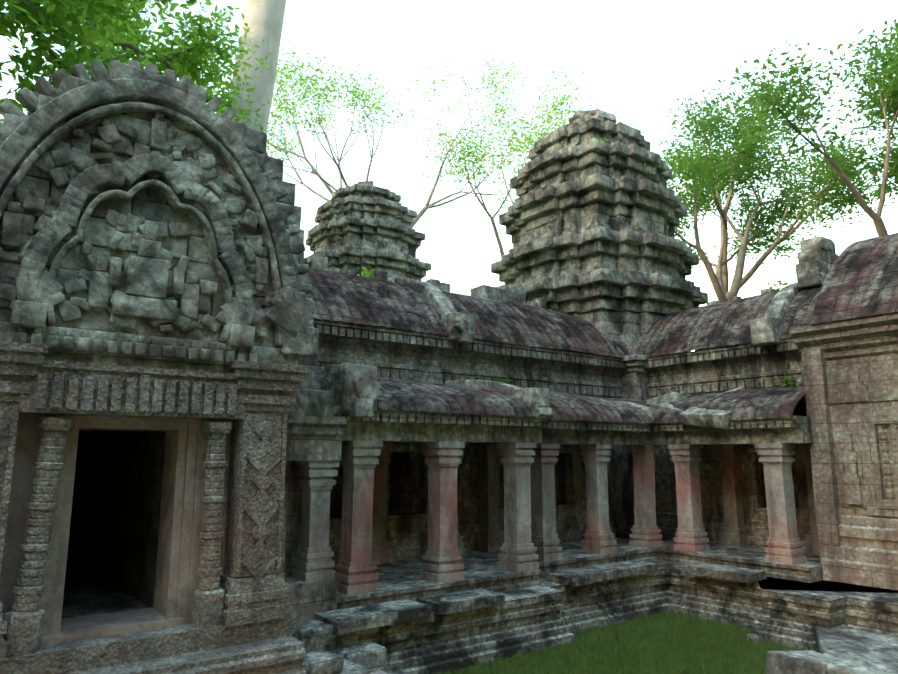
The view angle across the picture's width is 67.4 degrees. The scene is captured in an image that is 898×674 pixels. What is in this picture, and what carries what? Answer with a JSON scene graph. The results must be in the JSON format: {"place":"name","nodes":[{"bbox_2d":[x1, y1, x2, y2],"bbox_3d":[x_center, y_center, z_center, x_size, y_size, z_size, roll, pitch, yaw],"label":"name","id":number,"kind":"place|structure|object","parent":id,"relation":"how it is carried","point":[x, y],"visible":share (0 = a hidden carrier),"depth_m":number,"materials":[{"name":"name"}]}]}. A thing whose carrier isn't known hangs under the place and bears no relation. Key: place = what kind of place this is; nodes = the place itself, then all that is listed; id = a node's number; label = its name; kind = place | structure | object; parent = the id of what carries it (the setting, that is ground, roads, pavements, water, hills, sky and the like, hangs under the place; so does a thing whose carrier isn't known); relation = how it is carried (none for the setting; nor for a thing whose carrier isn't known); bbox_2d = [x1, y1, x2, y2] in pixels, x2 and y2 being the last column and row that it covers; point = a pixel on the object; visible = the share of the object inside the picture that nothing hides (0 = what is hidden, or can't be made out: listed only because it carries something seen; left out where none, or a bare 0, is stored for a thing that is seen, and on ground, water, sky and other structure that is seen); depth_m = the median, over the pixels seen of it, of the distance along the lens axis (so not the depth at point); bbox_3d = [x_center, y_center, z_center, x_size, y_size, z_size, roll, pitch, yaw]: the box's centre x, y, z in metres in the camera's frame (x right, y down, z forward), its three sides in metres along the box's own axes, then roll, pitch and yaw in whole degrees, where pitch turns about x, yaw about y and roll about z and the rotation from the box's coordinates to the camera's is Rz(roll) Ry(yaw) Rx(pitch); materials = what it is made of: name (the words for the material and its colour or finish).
{"place":"outdoors","nodes":[
{"label":"outdoors","id":0,"kind":"place"},
{"bbox_2d":[0,414,230,644],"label":"door frame","id":1,"kind":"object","parent":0,"point":[177,582],"visible":0.31,"depth_m":7.24,"materials":[{"name":"grey stone"}]},
{"bbox_2d":[0,0,272,131],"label":"tree foliage","id":2,"kind":"object","parent":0,"point":[71,16],"depth_m":15.45,"materials":[{"name":"green plant"}]},
{"bbox_2d":[306,181,431,281],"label":"tower","id":3,"kind":"structure","parent":0,"point":[358,227],"depth_m":29.16,"materials":[{"name":"stone"}]},
{"bbox_2d":[206,45,544,227],"bbox_3d":[-3.979,-3.923,39.063,19.871,27.337,16.961,7,-12,-36],"label":"sparse tree","id":4,"kind":"object","parent":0,"point":[327,89],"depth_m":37.65,"materials":[{"name":"green plant"}]},
{"bbox_2d":[370,671,388,673],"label":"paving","id":5,"kind":"structure","parent":0,"point":[381,672],"depth_m":7.52,"materials":[{"name":"stone"}]},
{"bbox_2d":[0,0,897,350],"label":"sky","id":6,"kind":"structure","parent":0,"point":[641,57],"materials":[{"name":"white"}]},
{"bbox_2d":[413,66,631,284],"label":"tree","id":7,"kind":"object","parent":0,"point":[482,148],"depth_m":40.47,"materials":[{"name":"green plant"}]},
{"bbox_2d":[491,108,707,454],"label":"tower","id":8,"kind":"structure","parent":0,"point":[588,222],"depth_m":18.99,"materials":[{"name":"stone"}]},
{"bbox_2d":[426,609,815,673],"bbox_3d":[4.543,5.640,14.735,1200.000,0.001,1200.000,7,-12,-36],"label":"ground","id":9,"kind":"structure","parent":0,"point":[588,639],"depth_m":10.50,"materials":[{"name":"green plant"}]},
{"bbox_2d":[0,60,315,573],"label":"gopura blocks","id":10,"kind":"structure","parent":9,"relation":"on","point":[150,216],"depth_m":7.26,"materials":[{"name":"grey stone"}]},
{"bbox_2d":[61,429,165,618],"bbox_3d":[-6.218,2.576,10.840,1.800,3.700,8.250,7,-12,-36],"label":"doorway","id":11,"kind":"structure","parent":10,"relation":"attached to","point":[111,563],"depth_m":9.43,"materials":[{"name":"stone"}]},
{"bbox_2d":[0,341,308,673],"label":"doorway facade","id":12,"kind":"structure","parent":10,"relation":"attached to","point":[241,619],"depth_m":7.05,"materials":[{"name":"grey stone"}]},
{"bbox_2d":[226,0,285,132],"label":"pale tree","id":13,"kind":"object","parent":9,"relation":"on","point":[263,19],"visible":0.27,"depth_m":25.28,"materials":[{"name":"grey plant"}]},
{"bbox_2d":[287,328,382,416],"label":"stone blocks","id":14,"kind":"structure","parent":9,"relation":"on","point":[356,387],"depth_m":9.75,"materials":[{"name":"grey stone"}]},
{"bbox_2d":[284,354,346,622],"bbox_3d":[-2.875,2.537,10.177,1.346,4.550,2.980,7,-12,-36],"label":"junction","id":15,"kind":"object","parent":14,"relation":"attached to","point":[314,438],"visible":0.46,"depth_m":9.35,"materials":[{"name":"stone"}]},
{"bbox_2d":[291,619,405,673],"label":"stone blocks","id":16,"kind":"structure","parent":9,"relation":"on","point":[324,655],"depth_m":8.43,"materials":[{"name":"stone"}]},
{"bbox_2d":[313,319,667,609],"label":"wall","id":17,"kind":"structure","parent":9,"relation":"on","point":[388,353],"depth_m":13.80,"materials":[{"name":"stone"}]},
{"bbox_2d":[292,440,662,594],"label":"pillars","id":18,"kind":"structure","parent":17,"relation":"on","point":[526,539],"depth_m":11.82,"materials":[{"name":"stone"}]},
{"bbox_2d":[303,268,652,422],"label":"roof","id":19,"kind":"structure","parent":17,"relation":"on","point":[347,298],"depth_m":14.03,"materials":[{"name":"stone"}]},
{"bbox_2d":[216,107,798,386],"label":"weeds","id":20,"kind":"object","parent":19,"relation":"on","point":[506,379],"visible":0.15,"depth_m":15.15,"materials":[{"name":"green plant"}]},
{"bbox_2d":[314,560,897,673],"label":"platform","id":21,"kind":"structure","parent":9,"relation":"on","point":[440,633],"depth_m":10.74,"materials":[{"name":"stone"}]},
{"bbox_2d":[432,613,808,673],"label":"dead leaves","id":22,"kind":"object","parent":9,"relation":"on","point":[650,652],"visible":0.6,"depth_m":10.51,"materials":[{"name":"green plant"}]},
{"bbox_2d":[644,337,822,582],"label":"wall","id":23,"kind":"structure","parent":9,"relation":"on","point":[721,369],"depth_m":15.05,"materials":[{"name":"stone"}]},
{"bbox_2d":[312,256,800,428],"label":"stone blocks","id":24,"kind":"object","parent":23,"relation":"on","point":[767,328],"visible":0.52,"depth_m":14.68,"materials":[{"name":"stone"}]},
{"bbox_2d":[668,443,818,564],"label":"pillars","id":25,"kind":"structure","parent":23,"relation":"on","point":[784,543],"depth_m":13.97,"materials":[{"name":"stone"}]},
{"bbox_2d":[632,286,897,422],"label":"roof","id":26,"kind":"structure","parent":23,"relation":"on","point":[723,324],"depth_m":15.63,"materials":[{"name":"stone"}]},
{"bbox_2d":[795,236,838,288],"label":"stone block","id":27,"kind":"structure","parent":26,"relation":"on","point":[817,256],"depth_m":15.53,"materials":[{"name":"stone"}]},
{"bbox_2d":[793,404,806,415],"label":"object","id":28,"kind":"object","parent":23,"relation":"attached to","point":[800,410],"depth_m":14.01,"materials":[{"name":"stone"}]},
{"bbox_2d":[747,626,897,673],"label":"fallen stones","id":29,"kind":"object","parent":9,"relation":"on","point":[846,651],"visible":0.9,"depth_m":8.97,"materials":[{"name":"grey stone"}]},
{"bbox_2d":[790,312,897,589],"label":"wall","id":30,"kind":"structure","parent":9,"relation":"on","point":[850,371],"depth_m":12.00,"materials":[{"name":"stone"}]},
{"bbox_2d":[810,232,897,323],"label":"roof","id":31,"kind":"structure","parent":30,"relation":"on","point":[861,279],"depth_m":12.48,"materials":[{"name":"stone"}]},
{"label":"forest trunks","id":32,"kind":"object","parent":9,"relation":"on","visible":0},
{"bbox_2d":[873,143,897,195],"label":"forest crowns","id":33,"kind":"object","parent":32,"relation":"attached to","point":[878,166],"depth_m":37.26,"materials":[{"name":"green plant"}]},
{"bbox_2d":[661,103,827,302],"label":"tree leaves","id":34,"kind":"object","parent":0,"point":[684,166],"depth_m":32.89,"materials":[{"name":"green plant"}]},
{"bbox_2d":[654,70,897,300],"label":"tree leaves","id":35,"kind":"object","parent":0,"point":[705,125],"depth_m":30.89,"materials":[{"name":"green plant"}]},
{"bbox_2d":[711,19,897,236],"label":"tree leaves","id":36,"kind":"object","parent":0,"point":[887,73],"depth_m":22.38,"materials":[{"name":"green plant"}]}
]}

